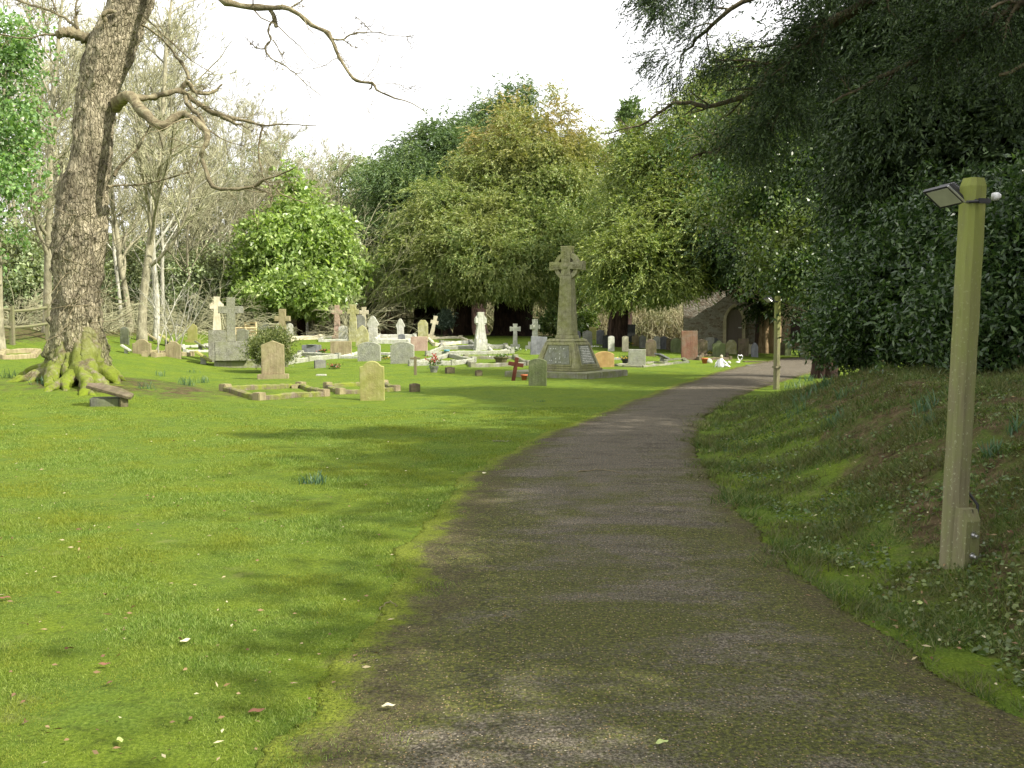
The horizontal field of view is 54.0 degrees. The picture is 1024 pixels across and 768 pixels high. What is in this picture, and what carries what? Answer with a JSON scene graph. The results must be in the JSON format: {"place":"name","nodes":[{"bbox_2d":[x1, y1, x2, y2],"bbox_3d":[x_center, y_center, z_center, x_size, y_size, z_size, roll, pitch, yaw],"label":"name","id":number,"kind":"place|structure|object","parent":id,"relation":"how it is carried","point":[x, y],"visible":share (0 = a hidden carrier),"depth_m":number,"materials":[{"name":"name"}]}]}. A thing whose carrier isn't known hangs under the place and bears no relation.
{"place":"outdoors","nodes":[
{"label":"outdoors","id":0,"kind":"place"},
{"bbox_2d":[0,0,822,249],"label":"sky","id":1,"kind":"structure","parent":0,"point":[465,42],"materials":[{"name":"white"}]},
{"bbox_2d":[0,314,1023,767],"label":"ground","id":2,"kind":"structure","parent":0,"point":[466,386],"depth_m":7.90,"materials":[{"name":"plant"}]},
{"bbox_2d":[0,348,41,358],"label":"kerb set","id":3,"kind":"structure","parent":2,"relation":"on","point":[35,352],"depth_m":29.23,"materials":[{"name":"beige stone"}]},
{"bbox_2d":[3,267,42,329],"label":"bramble thicket","id":4,"kind":"object","parent":2,"relation":"on","point":[23,319],"visible":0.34,"depth_m":37.85,"materials":[{"name":"plant"}]},
{"bbox_2d":[0,5,71,348],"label":"ivy clad tree","id":5,"kind":"object","parent":2,"relation":"on","point":[25,141],"visible":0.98,"depth_m":29.15,"materials":[{"name":"green plant"}]},
{"bbox_2d":[0,0,73,235],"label":"bare tree","id":6,"kind":"object","parent":2,"relation":"on","point":[29,219],"visible":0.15,"depth_m":47.66,"materials":[{"name":"beige plant"}]},
{"bbox_2d":[0,2,73,230],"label":"bare tree","id":7,"kind":"object","parent":2,"relation":"on","point":[42,98],"visible":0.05,"depth_m":53.45,"materials":[{"name":"beige plant"}]},
{"bbox_2d":[0,0,88,318],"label":"bare tree","id":8,"kind":"object","parent":2,"relation":"on","point":[34,114],"visible":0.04,"depth_m":58.85,"materials":[{"name":"beige plant"}]},
{"bbox_2d":[1,209,126,323],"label":"evergreen shrub","id":9,"kind":"object","parent":2,"relation":"on","point":[28,264],"visible":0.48,"depth_m":40.13,"materials":[{"name":"green plant"}]},
{"bbox_2d":[1,0,130,230],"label":"bare tree","id":10,"kind":"object","parent":2,"relation":"on","point":[44,98],"visible":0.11,"depth_m":49.15,"materials":[{"name":"beige plant"}]},
{"bbox_2d":[3,300,134,344],"bbox_3d":[-18.501,-2.523,40.403,6.138,2.096,21.180,0,3,0],"label":"rail fence","id":11,"kind":"object","parent":2,"relation":"on","point":[11,327],"visible":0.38,"depth_m":32.21,"materials":[{"name":"wood"}]},
{"bbox_2d":[7,4,141,223],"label":"bare tree","id":12,"kind":"object","parent":2,"relation":"on","point":[70,104],"visible":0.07,"depth_m":54.91,"materials":[{"name":"beige plant"}]},
{"bbox_2d":[6,290,150,338],"bbox_3d":[-16.680,-2.405,38.028,4.434,3.716,4.763,2,4,34],"label":"bramble thicket","id":13,"kind":"object","parent":2,"relation":"on","point":[110,319],"visible":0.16,"depth_m":38.12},
{"bbox_2d":[2,0,165,332],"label":"bare tree","id":14,"kind":"object","parent":2,"relation":"on","point":[62,155],"visible":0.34,"depth_m":35.32,"materials":[{"name":"beige plant"}]},
{"bbox_2d":[86,383,133,406],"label":"fallen slab","id":15,"kind":"structure","parent":2,"relation":"on","point":[120,397],"depth_m":17.89,"materials":[{"name":"grey stone"}]},
{"bbox_2d":[40,269,190,340],"bbox_3d":[-16.491,-3.150,42.107,6.312,4.001,5.761,-2,4,-32],"label":"bramble thicket","id":16,"kind":"object","parent":2,"relation":"on","point":[111,327],"visible":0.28,"depth_m":42.18,"materials":[{"name":"plant"}]},
{"bbox_2d":[43,0,192,324],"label":"bare tree","id":17,"kind":"object","parent":2,"relation":"on","point":[125,220],"visible":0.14,"depth_m":49.20,"materials":[{"name":"beige plant"}]},
{"bbox_2d":[44,27,192,331],"bbox_3d":[-16.950,-8.703,44.238,6.365,13.273,4.886,-2,4,-30],"label":"bare tree","id":18,"kind":"object","parent":2,"relation":"on","point":[115,224],"visible":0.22,"depth_m":43.81,"materials":[{"name":"beige plant"}]},
{"bbox_2d":[100,238,171,322],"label":"evergreen shrub","id":19,"kind":"object","parent":2,"relation":"on","point":[134,274],"visible":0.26,"depth_m":58.31,"materials":[{"name":"green plant"}]},
{"bbox_2d":[132,339,151,355],"bbox_3d":[-12.849,-1.218,34.892,0.645,0.684,0.103,0,2,2],"label":"headstone","id":20,"kind":"object","parent":2,"relation":"on","point":[139,346],"visible":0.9,"depth_m":34.84,"materials":[{"name":"beige stone"}]},
{"bbox_2d":[69,19,218,319],"bbox_3d":[-21.196,-11.821,57.554,8.243,17.365,8.330,-2,4,-25],"label":"bare tree","id":21,"kind":"object","parent":2,"relation":"on","point":[121,179],"visible":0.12,"depth_m":57.57,"materials":[{"name":"beige plant"}]},
{"bbox_2d":[101,284,186,336],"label":"bramble thicket","id":22,"kind":"object","parent":2,"relation":"on","point":[134,323],"visible":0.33,"depth_m":45.98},
{"bbox_2d":[60,0,251,322],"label":"bare tree","id":23,"kind":"object","parent":2,"relation":"on","point":[226,175],"visible":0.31,"depth_m":51.51,"materials":[{"name":"beige plant"}]},
{"bbox_2d":[128,256,193,352],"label":"sapling","id":24,"kind":"object","parent":2,"relation":"on","point":[158,340],"visible":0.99,"depth_m":35.87,"materials":[{"name":"beige plant"}]},
{"bbox_2d":[121,260,205,344],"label":"sapling","id":25,"kind":"object","parent":2,"relation":"on","point":[170,308],"visible":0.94,"depth_m":36.37,"materials":[{"name":"beige plant"}]},
{"bbox_2d":[95,0,238,340],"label":"bare tree","id":26,"kind":"object","parent":2,"relation":"on","point":[156,171],"visible":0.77,"depth_m":39.81,"materials":[{"name":"beige plant"}]},
{"bbox_2d":[165,341,180,358],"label":"headstone","id":27,"kind":"object","parent":2,"relation":"on","point":[172,349],"visible":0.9,"depth_m":35.84,"materials":[{"name":"beige stone"}]},
{"bbox_2d":[111,238,236,328],"bbox_3d":[-19.034,-5.283,57.379,10.006,5.850,7.431,0,3,0],"label":"evergreen shrub","id":28,"kind":"object","parent":2,"relation":"on","point":[177,288],"visible":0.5,"depth_m":55.92,"materials":[{"name":"green plant"}]},
{"bbox_2d":[71,13,278,339],"bbox_3d":[-13.562,-10.054,41.804,7.299,17.038,6.031,0,3,0],"label":"bare tree","id":29,"kind":"object","parent":2,"relation":"on","point":[141,200],"visible":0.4,"depth_m":41.69,"materials":[{"name":"beige plant"}]},
{"bbox_2d":[125,65,232,323],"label":"bare tree","id":30,"kind":"object","parent":2,"relation":"on","point":[176,241],"visible":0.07,"depth_m":61.27,"materials":[{"name":"beige plant"}]},
{"bbox_2d":[142,48,248,324],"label":"bare tree","id":31,"kind":"object","parent":2,"relation":"on","point":[191,166],"visible":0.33,"depth_m":55.42,"materials":[{"name":"beige plant"}]},
{"bbox_2d":[169,271,228,341],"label":"sapling","id":32,"kind":"object","parent":2,"relation":"on","point":[187,313],"visible":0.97,"depth_m":36.40,"materials":[{"name":"beige plant"}]},
{"bbox_2d":[148,279,254,332],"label":"bramble thicket","id":33,"kind":"object","parent":2,"relation":"on","point":[199,322],"visible":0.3,"depth_m":49.71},
{"bbox_2d":[142,139,273,258],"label":"bare tree","id":34,"kind":"object","parent":2,"relation":"on","point":[179,243],"visible":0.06,"depth_m":72.99,"materials":[{"name":"beige plant"}]},
{"bbox_2d":[0,0,426,395],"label":"oak tree","id":35,"kind":"object","parent":2,"relation":"on","point":[77,347],"visible":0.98,"depth_m":20.39,"materials":[{"name":"brown plant"}]},
{"bbox_2d":[166,86,261,325],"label":"bare tree","id":36,"kind":"object","parent":2,"relation":"on","point":[218,164],"visible":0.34,"depth_m":59.25,"materials":[{"name":"beige plant"}]},
{"bbox_2d":[171,92,257,258],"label":"bare tree","id":37,"kind":"object","parent":2,"relation":"on","point":[226,216],"visible":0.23,"depth_m":65.36,"materials":[{"name":"beige plant"}]},
{"bbox_2d":[208,297,225,361],"bbox_3d":[-10.812,-1.936,36.831,0.611,2.516,0.519,-1,4,-14],"label":"stone cross","id":38,"kind":"object","parent":2,"relation":"on","point":[216,333],"visible":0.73,"depth_m":36.64,"materials":[{"name":"stone"}]},
{"bbox_2d":[150,247,300,342],"bbox_3d":[-13.840,-3.422,47.966,7.706,6.167,7.828,0,3,0],"label":"bramble thicket","id":39,"kind":"object","parent":2,"relation":"on","point":[240,322],"visible":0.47,"depth_m":47.73,"materials":[{"name":"plant"}]},
{"bbox_2d":[172,230,287,329],"bbox_3d":[-15.819,-5.868,57.695,7.980,6.081,7.091,0,3,0],"label":"bare shrub","id":40,"kind":"object","parent":2,"relation":"on","point":[219,263],"visible":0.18,"depth_m":56.08,"materials":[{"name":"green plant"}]},
{"bbox_2d":[192,71,290,255],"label":"bare tree","id":41,"kind":"object","parent":2,"relation":"on","point":[264,113],"visible":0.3,"depth_m":69.00,"materials":[{"name":"beige plant"}]},
{"bbox_2d":[214,297,287,367],"bbox_3d":[-9.316,-1.814,35.820,2.520,2.502,1.642,-1,4,-16],"label":"granite cross","id":42,"kind":"object","parent":2,"relation":"on","point":[226,352],"visible":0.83,"depth_m":35.04,"materials":[{"name":"stone"}]},
{"bbox_2d":[228,112,287,217],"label":"bare tree","id":43,"kind":"object","parent":2,"relation":"on","point":[277,134],"visible":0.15,"depth_m":70.61,"materials":[{"name":"beige plant"}]},
{"bbox_2d":[224,97,302,324],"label":"bare tree","id":44,"kind":"object","parent":2,"relation":"on","point":[253,173],"visible":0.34,"depth_m":63.42,"materials":[{"name":"beige plant"}]},
{"bbox_2d":[235,324,302,370],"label":"shrub","id":45,"kind":"object","parent":2,"relation":"on","point":[279,335],"visible":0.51,"depth_m":32.56,"materials":[{"name":"green plant"}]},
{"bbox_2d":[257,340,288,378],"bbox_3d":[-6.940,-0.675,29.164,0.878,1.174,0.308,-1,4,-7],"label":"headstone","id":46,"kind":"object","parent":2,"relation":"on","point":[272,360],"visible":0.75,"depth_m":29.08,"materials":[{"name":"beige stone"}]},
{"bbox_2d":[219,381,329,400],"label":"kerb set","id":47,"kind":"structure","parent":2,"relation":"on","point":[238,390],"depth_m":21.15,"materials":[{"name":"stone"}]},
{"bbox_2d":[238,105,313,215],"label":"bare tree","id":48,"kind":"object","parent":2,"relation":"on","point":[274,157],"visible":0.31,"depth_m":59.01,"materials":[{"name":"beige plant"}]},
{"bbox_2d":[224,130,331,231],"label":"bare tree","id":49,"kind":"object","parent":2,"relation":"on","point":[291,162],"visible":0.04,"depth_m":77.88,"materials":[{"name":"beige plant"}]},
{"bbox_2d":[243,128,333,323],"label":"bare tree","id":50,"kind":"object","parent":2,"relation":"on","point":[278,146],"visible":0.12,"depth_m":64.86,"materials":[{"name":"beige plant"}]},
{"bbox_2d":[255,139,339,331],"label":"bare tree","id":51,"kind":"object","parent":2,"relation":"on","point":[318,177],"visible":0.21,"depth_m":73.69,"materials":[{"name":"beige plant"}]},
{"bbox_2d":[217,159,385,335],"bbox_3d":[-11.576,-7.361,54.882,9.446,10.051,9.259,0,3,0],"label":"rhododendron","id":52,"kind":"object","parent":2,"relation":"on","point":[293,262],"visible":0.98,"depth_m":53.50,"materials":[{"name":"green plant"}]},
{"bbox_2d":[288,350,340,364],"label":"kerb set","id":53,"kind":"structure","parent":2,"relation":"on","point":[311,356],"depth_m":38.99,"materials":[{"name":"stone"}]},
{"bbox_2d":[306,143,355,213],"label":"bare tree","id":54,"kind":"object","parent":2,"relation":"on","point":[348,163],"visible":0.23,"depth_m":69.02,"materials":[{"name":"beige plant"}]},
{"bbox_2d":[305,134,360,334],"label":"bare tree","id":55,"kind":"object","parent":2,"relation":"on","point":[322,184],"visible":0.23,"depth_m":61.36,"materials":[{"name":"beige plant"}]},
{"bbox_2d":[330,341,351,354],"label":"headstone","id":56,"kind":"object","parent":2,"relation":"on","point":[343,347],"visible":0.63,"depth_m":40.77,"materials":[{"name":"beige stone"}]},
{"bbox_2d":[307,147,380,219],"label":"bare tree","id":57,"kind":"object","parent":2,"relation":"on","point":[345,178],"visible":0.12,"depth_m":77.41,"materials":[{"name":"beige plant"}]},
{"bbox_2d":[347,304,358,341],"bbox_3d":[-7.843,-2.946,49.598,0.538,1.956,0.228,0,3,0],"label":"stone cross","id":58,"kind":"object","parent":2,"relation":"on","point":[352,311],"visible":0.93,"depth_m":49.48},
{"bbox_2d":[307,289,404,338],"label":"bramble thicket","id":59,"kind":"object","parent":2,"relation":"on","point":[344,321],"visible":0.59,"depth_m":51.52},
{"bbox_2d":[323,380,400,394],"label":"kerb set","id":60,"kind":"structure","parent":2,"relation":"on","point":[340,391],"depth_m":23.26,"materials":[{"name":"stone"}]},
{"bbox_2d":[356,325,368,346],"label":"headstone","id":61,"kind":"object","parent":2,"relation":"on","point":[362,334],"visible":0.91,"depth_m":46.01,"materials":[{"name":"stone"}]},
{"bbox_2d":[357,342,380,360],"bbox_3d":[-5.406,-1.160,38.031,0.872,0.877,0.140,0,4,5],"label":"headstone","id":62,"kind":"object","parent":2,"relation":"on","point":[368,351],"visible":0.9,"depth_m":37.96,"materials":[{"name":"stone"}]},
{"bbox_2d":[359,361,384,400],"bbox_3d":[-2.891,0.006,20.774,0.502,0.969,0.130,-1,4,-4],"label":"headstone","id":63,"kind":"object","parent":2,"relation":"on","point":[372,383],"visible":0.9,"depth_m":20.71,"materials":[{"name":"yellow stone"}]},
{"bbox_2d":[367,316,378,340],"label":"headstone","id":64,"kind":"object","parent":2,"relation":"on","point":[372,323],"visible":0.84,"depth_m":50.46,"materials":[{"name":"stone"}]},
{"bbox_2d":[340,138,410,333],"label":"yew tree","id":65,"kind":"object","parent":2,"relation":"on","point":[385,330],"visible":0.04,"depth_m":69.04,"materials":[{"name":"green plant"}]},
{"bbox_2d":[372,333,416,343],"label":"kerb set","id":66,"kind":"structure","parent":2,"relation":"on","point":[388,339],"depth_m":48.51,"materials":[{"name":"stone"}]},
{"bbox_2d":[390,342,413,363],"bbox_3d":[-4.004,-1.072,36.727,0.866,0.945,0.160,0,4,5],"label":"headstone","id":67,"kind":"object","parent":2,"relation":"on","point":[401,352],"visible":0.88,"depth_m":36.65,"materials":[{"name":"stone"}]},
{"bbox_2d":[342,200,465,336],"bbox_3d":[-6.005,-6.424,58.855,10.273,9.822,12.665,-2,4,-25],"label":"bare shrub","id":68,"kind":"object","parent":2,"relation":"on","point":[373,312],"visible":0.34,"depth_m":56.23,"materials":[{"name":"plant"}]},
{"bbox_2d":[411,337,427,350],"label":"headstone","id":69,"kind":"object","parent":2,"relation":"on","point":[420,343],"visible":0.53,"depth_m":43.47,"materials":[{"name":"pink stone"}]},
{"bbox_2d":[336,98,504,334],"bbox_3d":[-4.671,-10.934,64.974,13.849,15.910,13.365,0,3,0],"label":"yew tree","id":70,"kind":"object","parent":2,"relation":"on","point":[410,165],"visible":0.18,"depth_m":63.38,"materials":[{"name":"green plant"}]},
{"bbox_2d":[408,352,476,365],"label":"kerb set","id":71,"kind":"structure","parent":2,"relation":"on","point":[459,361],"depth_m":36.71,"materials":[{"name":"stone"}]},
{"bbox_2d":[431,307,458,336],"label":"topiary tree","id":72,"kind":"object","parent":2,"relation":"on","point":[446,319],"visible":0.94,"depth_m":55.65,"materials":[{"name":"green plant"}]},
{"bbox_2d":[428,335,470,345],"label":"kerb set","id":73,"kind":"structure","parent":2,"relation":"on","point":[433,343],"depth_m":50.21,"materials":[{"name":"beige stone"}]},
{"bbox_2d":[358,164,556,335],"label":"yew tree","id":74,"kind":"object","parent":2,"relation":"on","point":[458,282],"visible":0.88,"depth_m":55.03,"materials":[{"name":"green plant"}]},
{"bbox_2d":[246,289,683,339],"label":"undergrowth","id":75,"kind":"object","parent":2,"relation":"on","point":[665,323],"visible":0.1,"depth_m":76.71,"materials":[{"name":"plant"}]},
{"bbox_2d":[425,344,514,355],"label":"kerb set","id":76,"kind":"structure","parent":2,"relation":"on","point":[443,347],"depth_m":42.12,"materials":[{"name":"stone"}]},
{"bbox_2d":[473,312,488,349],"bbox_3d":[-1.384,-2.273,44.303,0.593,1.787,0.504,-1,4,-17],"label":"stone cross","id":77,"kind":"object","parent":2,"relation":"on","point":[480,322],"visible":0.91,"depth_m":44.17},
{"bbox_2d":[421,70,565,333],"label":"yew tree","id":78,"kind":"object","parent":2,"relation":"on","point":[484,114],"visible":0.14,"depth_m":69.68,"materials":[{"name":"green plant"}]},
{"bbox_2d":[463,354,529,367],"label":"kerb set","id":79,"kind":"structure","parent":2,"relation":"on","point":[475,365],"depth_m":35.33,"materials":[{"name":"stone"}]},
{"bbox_2d":[0,368,1023,762],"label":"dead leaves","id":80,"kind":"object","parent":2,"relation":"on","point":[504,616],"visible":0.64,"depth_m":5.43,"materials":[{"name":"brown plant"}]},
{"bbox_2d":[430,79,621,335],"bbox_3d":[1.268,-10.294,58.745,13.526,15.447,14.846,0,3,0],"label":"yew tree","id":81,"kind":"object","parent":2,"relation":"on","point":[563,166],"visible":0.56,"depth_m":57.18,"materials":[{"name":"green plant"}]},
{"bbox_2d":[529,358,546,385],"bbox_3d":[0.652,-0.225,25.486,0.454,0.847,0.120,1,3,5],"label":"headstone","id":82,"kind":"object","parent":2,"relation":"on","point":[537,371],"visible":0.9,"depth_m":25.42,"materials":[{"name":"green stone"}]},
{"bbox_2d":[530,336,546,354],"bbox_3d":[1.102,-1.519,41.686,0.664,0.894,0.120,2,3,-4],"label":"headstone","id":83,"kind":"object","parent":2,"relation":"on","point":[537,344],"visible":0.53,"depth_m":41.62,"materials":[{"name":"grey stone"}]},
{"bbox_2d":[525,302,589,337],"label":"holly bush","id":84,"kind":"object","parent":2,"relation":"on","point":[547,323],"visible":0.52,"depth_m":54.39,"materials":[{"name":"green plant"}]},
{"bbox_2d":[505,246,627,378],"bbox_3d":[1.660,-2.117,30.184,2.750,4.019,2.750,2,4,31],"label":"memorial cross","id":85,"kind":"object","parent":2,"relation":"on","point":[566,352],"visible":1,"depth_m":29.92,"materials":[{"name":"stone"}]},
{"bbox_2d":[577,303,600,335],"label":"holly bush","id":86,"kind":"object","parent":2,"relation":"on","point":[590,317],"visible":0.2,"depth_m":62.27,"materials":[{"name":"green plant"}]},
{"bbox_2d":[595,351,613,366],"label":"headstone","id":87,"kind":"object","parent":2,"relation":"on","point":[605,358],"visible":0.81,"depth_m":34.82,"materials":[{"name":"stone"}]},
{"bbox_2d":[599,94,646,323],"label":"conifer tree","id":88,"kind":"object","parent":2,"relation":"on","point":[625,111],"visible":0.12,"depth_m":66.64,"materials":[{"name":"green plant"}]},
{"bbox_2d":[628,349,645,365],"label":"headstone","id":89,"kind":"object","parent":2,"relation":"on","point":[637,357],"visible":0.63,"depth_m":34.84,"materials":[{"name":"stone"}]},
{"bbox_2d":[570,104,732,346],"bbox_3d":[7.469,-7.512,46.896,10.587,11.996,11.091,0,3,0],"label":"golden yew tree","id":90,"kind":"object","parent":2,"relation":"on","point":[624,271],"visible":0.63,"depth_m":44.50,"materials":[{"name":"green plant"}]},
{"bbox_2d":[681,331,697,359],"bbox_3d":[6.937,-1.442,39.322,0.626,1.278,0.160,-1,3,0],"label":"headstone","id":91,"kind":"object","parent":2,"relation":"on","point":[689,345],"visible":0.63,"depth_m":39.24,"materials":[{"name":"red stone"}]},
{"bbox_2d":[619,30,771,344],"bbox_3d":[10.082,-9.012,47.116,9.942,15.771,12.009,0,3,0],"label":"golden yew tree","id":92,"kind":"object","parent":2,"relation":"on","point":[681,210],"visible":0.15,"depth_m":45.25,"materials":[{"name":"green plant"}]},
{"bbox_2d":[658,179,812,355],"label":"dark yew tree","id":93,"kind":"object","parent":2,"relation":"on","point":[730,263],"visible":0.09,"depth_m":42.77,"materials":[{"name":"green plant"}]},
{"bbox_2d":[626,41,848,378],"bbox_3d":[7.448,-4.599,27.001,7.872,9.581,8.919,-3,5,-43],"label":"holly tree","id":94,"kind":"object","parent":2,"relation":"on","point":[779,270],"visible":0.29,"depth_m":25.76,"materials":[{"name":"green plant"}]},
{"bbox_2d":[683,288,811,350],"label":"church","id":95,"kind":"structure","parent":2,"relation":"on","point":[721,320],"depth_m":53.95,"materials":[{"name":"stone"}]},
{"bbox_2d":[726,307,741,350],"bbox_3d":[11.886,-2.891,53.764,0.825,2.476,0.095,1,4,10],"label":"door","id":96,"kind":"structure","parent":95,"relation":"in","point":[733,321],"depth_m":53.74,"materials":[{"name":"brown wood"}]},
{"bbox_2d":[733,290,807,353],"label":"ivy trunk tree","id":97,"kind":"object","parent":2,"relation":"on","point":[765,328],"visible":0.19,"depth_m":49.52,"materials":[{"name":"green plant"}]},
{"bbox_2d":[763,296,781,389],"bbox_3d":[6.269,-0.843,24.217,0.415,2.550,0.257,0,3,0],"label":"lamp post","id":98,"kind":"object","parent":2,"relation":"on","point":[776,366],"visible":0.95,"depth_m":24.14,"materials":[{"name":"green wood"}]},
{"bbox_2d":[664,25,883,368],"bbox_3d":[8.129,-5.219,30.482,7.801,10.109,9.615,0,3,0],"label":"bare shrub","id":99,"kind":"object","parent":2,"relation":"on","point":[738,110],"visible":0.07,"depth_m":28.51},
{"bbox_2d":[601,0,1023,200],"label":"overhanging yew tree","id":100,"kind":"object","parent":2,"relation":"on","point":[789,57],"visible":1,"depth_m":11.66,"materials":[{"name":"green plant"}]},
{"bbox_2d":[675,359,1023,716],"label":"bank grass","id":101,"kind":"structure","parent":2,"relation":"on","point":[937,432],"depth_m":8.21,"materials":[{"name":"plant"}]},
{"bbox_2d":[694,0,1023,356],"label":"dark yew tree","id":102,"kind":"object","parent":2,"relation":"on","point":[891,148],"visible":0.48,"depth_m":17.02,"materials":[{"name":"green plant"}]},
{"bbox_2d":[715,366,1023,691],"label":"bank weeds","id":103,"kind":"object","parent":2,"relation":"on","point":[988,649],"visible":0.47,"depth_m":6.80,"materials":[{"name":"green plant"}]},
{"bbox_2d":[772,146,1023,375],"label":"laurel hedge","id":104,"kind":"object","parent":2,"relation":"on","point":[887,296],"visible":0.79,"depth_m":15.03,"materials":[{"name":"green plant"}]},
{"bbox_2d":[923,177,1000,569],"bbox_3d":[2.693,0.110,6.107,0.437,2.696,0.271,2,4,27],"label":"lamp post","id":105,"kind":"object","parent":2,"relation":"on","point":[960,532],"visible":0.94,"depth_m":6.05,"materials":[{"name":"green wood"}]},
{"bbox_2d":[256,357,1023,767],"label":"path","id":106,"kind":"structure","parent":0,"point":[640,601],"depth_m":4.86,"materials":[{"name":"asphalt"}]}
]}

